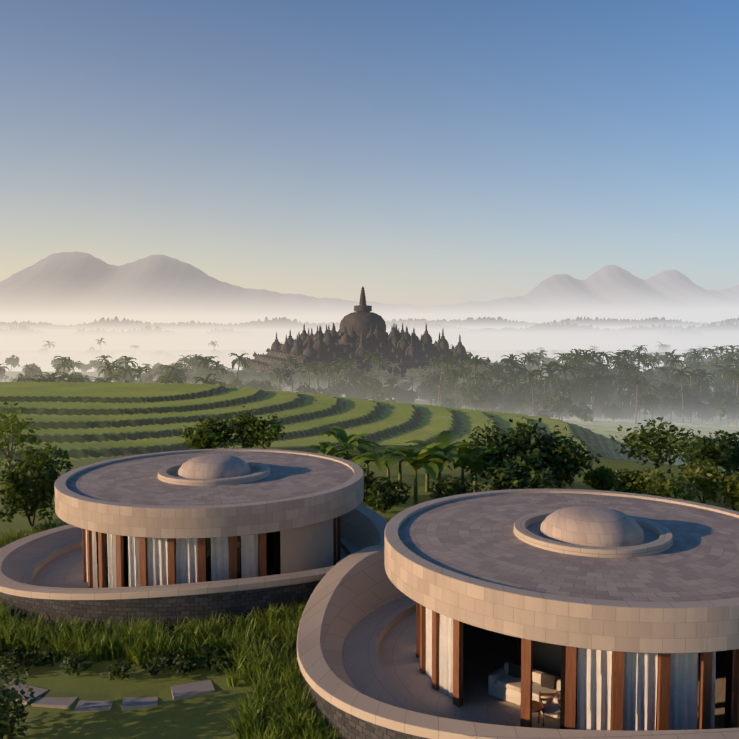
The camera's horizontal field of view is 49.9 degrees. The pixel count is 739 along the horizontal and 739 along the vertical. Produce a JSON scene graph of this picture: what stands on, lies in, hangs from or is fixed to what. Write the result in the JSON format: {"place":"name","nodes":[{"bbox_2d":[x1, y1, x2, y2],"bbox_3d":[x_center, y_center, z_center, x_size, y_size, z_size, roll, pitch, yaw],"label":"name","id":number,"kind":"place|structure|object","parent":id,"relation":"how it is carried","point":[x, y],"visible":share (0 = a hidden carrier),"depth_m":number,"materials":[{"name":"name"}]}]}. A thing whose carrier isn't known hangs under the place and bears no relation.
{"place":"outdoors","nodes":[
{"label":"outdoors","id":0,"kind":"place"},
{"bbox_2d":[0,381,738,470],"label":"rice terraces","id":1,"kind":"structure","parent":0,"point":[82,420],"depth_m":130.50,"materials":[{"name":"green plant"}]},
{"bbox_2d":[0,320,738,738],"bbox_3d":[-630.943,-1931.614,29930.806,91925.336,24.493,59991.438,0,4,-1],"label":"ground","id":2,"kind":"structure","parent":0,"point":[168,716],"depth_m":27.62,"materials":[{"name":"green plant"}]},
{"bbox_2d":[0,666,34,738],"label":"dark shrub","id":3,"kind":"object","parent":2,"relation":"on","point":[8,697],"visible":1,"depth_m":23.95,"materials":[{"name":"green plant"}]},
{"bbox_2d":[0,398,43,507],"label":"slender tree","id":4,"kind":"object","parent":2,"relation":"on","point":[13,434],"visible":0.96,"depth_m":54.80,"materials":[{"name":"green plant"}]},
{"bbox_2d":[0,443,72,525],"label":"tree","id":5,"kind":"object","parent":2,"relation":"on","point":[41,486],"visible":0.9,"depth_m":48.55,"materials":[{"name":"green plant"}]},
{"bbox_2d":[0,676,214,712],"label":"stepping stones","id":6,"kind":"object","parent":2,"relation":"on","point":[183,691],"visible":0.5,"depth_m":26.53,"materials":[{"name":"grey stone"}]},
{"bbox_2d":[0,324,233,330],"bbox_3d":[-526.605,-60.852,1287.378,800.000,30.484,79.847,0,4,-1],"label":"tree line","id":7,"kind":"object","parent":2,"relation":"on","point":[20,328],"depth_m":1256.37,"materials":[{"name":"grey plant"}]},
{"bbox_2d":[0,354,261,386],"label":"forest belt","id":8,"kind":"object","parent":2,"relation":"on","point":[174,373],"visible":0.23,"depth_m":317.64,"materials":[{"name":"green plant"}]},
{"bbox_2d":[0,536,289,680],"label":"shrubs","id":9,"kind":"object","parent":2,"relation":"on","point":[18,657],"visible":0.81,"depth_m":28.51,"materials":[{"name":"green plant"}]},
{"bbox_2d":[0,516,306,665],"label":"tall grass","id":10,"kind":"structure","parent":2,"relation":"on","point":[140,643],"depth_m":30.41,"materials":[{"name":"green plant"}]},
{"bbox_2d":[0,504,387,635],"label":"villa terrace ring","id":11,"kind":"object","parent":2,"relation":"on","point":[43,571],"visible":0.35,"depth_m":32.79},
{"bbox_2d":[96,531,280,587],"bbox_3d":[-7.793,8.167,40.145,12.057,3.450,12.057,0,4,-1],"label":"villa glass drum","id":12,"kind":"object","parent":11,"relation":"on","point":[277,563],"visible":0.04,"depth_m":34.92,"materials":[{"name":"glass"}]},
{"bbox_2d":[82,516,340,587],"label":"villa facade","id":13,"kind":"structure","parent":11,"relation":"on","point":[312,547],"depth_m":34.60,"materials":[{"name":"white fabric"}]},
{"bbox_2d":[54,448,363,537],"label":"roof","id":14,"kind":"structure","parent":13,"relation":"on","point":[212,493],"depth_m":36.07,"materials":[{"name":"beige stone"}]},
{"bbox_2d":[178,406,286,449],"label":"trees","id":15,"kind":"object","parent":2,"relation":"on","point":[212,433],"visible":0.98,"depth_m":73.48,"materials":[{"name":"green plant"}]},
{"bbox_2d":[0,316,477,329],"bbox_3d":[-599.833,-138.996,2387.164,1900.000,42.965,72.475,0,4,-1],"label":"tree line","id":16,"kind":"object","parent":2,"relation":"on","point":[272,324],"depth_m":2415.17,"materials":[{"name":"grey plant"}]},
{"bbox_2d":[215,596,345,738],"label":"tall grass","id":17,"kind":"structure","parent":2,"relation":"on","point":[292,720],"depth_m":26.17,"materials":[{"name":"green plant"}]},
{"bbox_2d":[0,251,736,319],"bbox_3d":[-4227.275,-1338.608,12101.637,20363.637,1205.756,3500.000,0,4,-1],"label":"volcano","id":18,"kind":"structure","parent":2,"relation":"on","point":[75,285],"depth_m":12549.89},
{"bbox_2d":[0,338,737,375],"bbox_3d":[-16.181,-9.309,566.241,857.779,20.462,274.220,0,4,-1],"label":"palm trees","id":19,"kind":"object","parent":2,"relation":"on","point":[13,361],"depth_m":520.76,"materials":[{"name":"green plant"}]},
{"bbox_2d":[0,323,738,346],"bbox_3d":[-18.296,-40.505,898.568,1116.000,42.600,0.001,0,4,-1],"label":"fog","id":20,"kind":"object","parent":2,"relation":"on","point":[492,338],"depth_m":900.92,"materials":[{"name":"white"}]},
{"bbox_2d":[0,345,738,371],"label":"fog","id":21,"kind":"object","parent":2,"relation":"on","point":[41,357],"depth_m":537.32,"materials":[{"name":"white"}]},
{"bbox_2d":[243,287,504,386],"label":"temple","id":22,"kind":"structure","parent":2,"relation":"on","point":[362,327],"depth_m":416.92,"materials":[{"name":"grey stone"}]},
{"bbox_2d":[306,426,501,504],"bbox_3d":[1.268,6.766,57.516,15.412,4.924,9.713,2,4,32],"label":"banana grove","id":23,"kind":"object","parent":2,"relation":"on","point":[436,457],"visible":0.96,"depth_m":55.41,"materials":[{"name":"green plant"}]},
{"bbox_2d":[360,463,486,512],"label":"shrubs","id":24,"kind":"object","parent":2,"relation":"on","point":[383,495],"visible":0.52,"depth_m":51.60,"materials":[{"name":"green plant"}]},
{"bbox_2d":[143,345,738,426],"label":"forest belt","id":25,"kind":"object","parent":2,"relation":"on","point":[576,384],"visible":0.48,"depth_m":300.93,"materials":[{"name":"green plant"}]},
{"bbox_2d":[370,386,553,417],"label":"tree","id":26,"kind":"object","parent":2,"relation":"on","point":[537,413],"visible":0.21,"depth_m":281.56,"materials":[{"name":"green plant"}]},
{"bbox_2d":[297,544,738,738],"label":"villa terrace ring","id":27,"kind":"object","parent":2,"relation":"on","point":[361,673],"visible":0.4,"depth_m":27.16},
{"bbox_2d":[488,661,560,726],"bbox_3d":[4.966,10.358,25.400,2.891,1.000,2.086,3,5,41],"label":"villa furniture","id":28,"kind":"object","parent":27,"relation":"on","point":[504,682],"visible":0.71,"depth_m":25.68,"materials":[{"name":"beige fabric"}]},
{"bbox_2d":[416,602,738,730],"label":"villa facade","id":29,"kind":"structure","parent":27,"relation":"on","point":[636,697],"depth_m":23.02,"materials":[{"name":"white fabric"}]},
{"bbox_2d":[384,489,738,652],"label":"roof","id":30,"kind":"structure","parent":29,"relation":"on","point":[611,571],"depth_m":25.36,"materials":[{"name":"beige stone"}]},
{"bbox_2d":[462,637,734,729],"bbox_3d":[8.046,8.895,29.000,12.059,3.450,12.059,0,4,-1],"label":"villa glass drum","id":31,"kind":"object","parent":27,"relation":"on","point":[548,658],"depth_m":23.69,"materials":[{"name":"glass"}]},
{"bbox_2d":[310,316,738,326],"bbox_3d":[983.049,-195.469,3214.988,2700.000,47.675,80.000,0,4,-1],"label":"tree line","id":32,"kind":"object","parent":2,"relation":"on","point":[501,322],"depth_m":3186.41,"materials":[{"name":"grey plant"}]},
{"bbox_2d":[458,415,738,489],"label":"bushy trees","id":33,"kind":"object","parent":2,"relation":"on","point":[530,465],"visible":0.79,"depth_m":58.40,"materials":[{"name":"green plant"}]},
{"bbox_2d":[470,319,738,331],"bbox_3d":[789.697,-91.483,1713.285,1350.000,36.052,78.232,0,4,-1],"label":"tree line","id":34,"kind":"object","parent":2,"relation":"on","point":[731,326],"depth_m":1676.81,"materials":[{"name":"grey plant"}]},
{"bbox_2d":[490,459,738,510],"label":"sunny shrubs","id":35,"kind":"object","parent":2,"relation":"on","point":[602,478],"visible":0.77,"depth_m":55.91,"materials":[{"name":"green plant"}]},
{"bbox_2d":[609,417,708,480],"bbox_3d":[21.818,6.603,60.645,6.726,6.186,7.470,1,4,14],"label":"frangipani tree","id":36,"kind":"object","parent":2,"relation":"on","point":[644,438],"visible":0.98,"depth_m":60.14,"materials":[{"name":"green plant"}]},
{"bbox_2d":[681,327,698,331],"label":"tree line","id":37,"kind":"object","parent":2,"relation":"on","point":[689,329],"depth_m":1091.99,"materials":[{"name":"grey plant"}]},
{"bbox_2d":[0,0,738,305],"label":"sky","id":38,"kind":"structure","parent":0,"point":[414,152],"materials":[{"name":"blue"}]},
{"bbox_2d":[530,415,630,438],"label":"field","id":39,"kind":"structure","parent":0,"point":[602,430],"depth_m":237.80,"materials":[{"name":"green plant"}]},
{"bbox_2d":[429,265,738,317],"bbox_3d":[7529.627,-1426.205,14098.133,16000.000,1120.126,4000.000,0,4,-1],"label":"mountain","id":40,"kind":"structure","parent":0,"point":[613,290],"depth_m":14783.03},
{"bbox_2d":[573,417,738,442],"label":"field","id":41,"kind":"structure","parent":0,"point":[705,430],"depth_m":254.12,"materials":[{"name":"green plant"}]}
]}

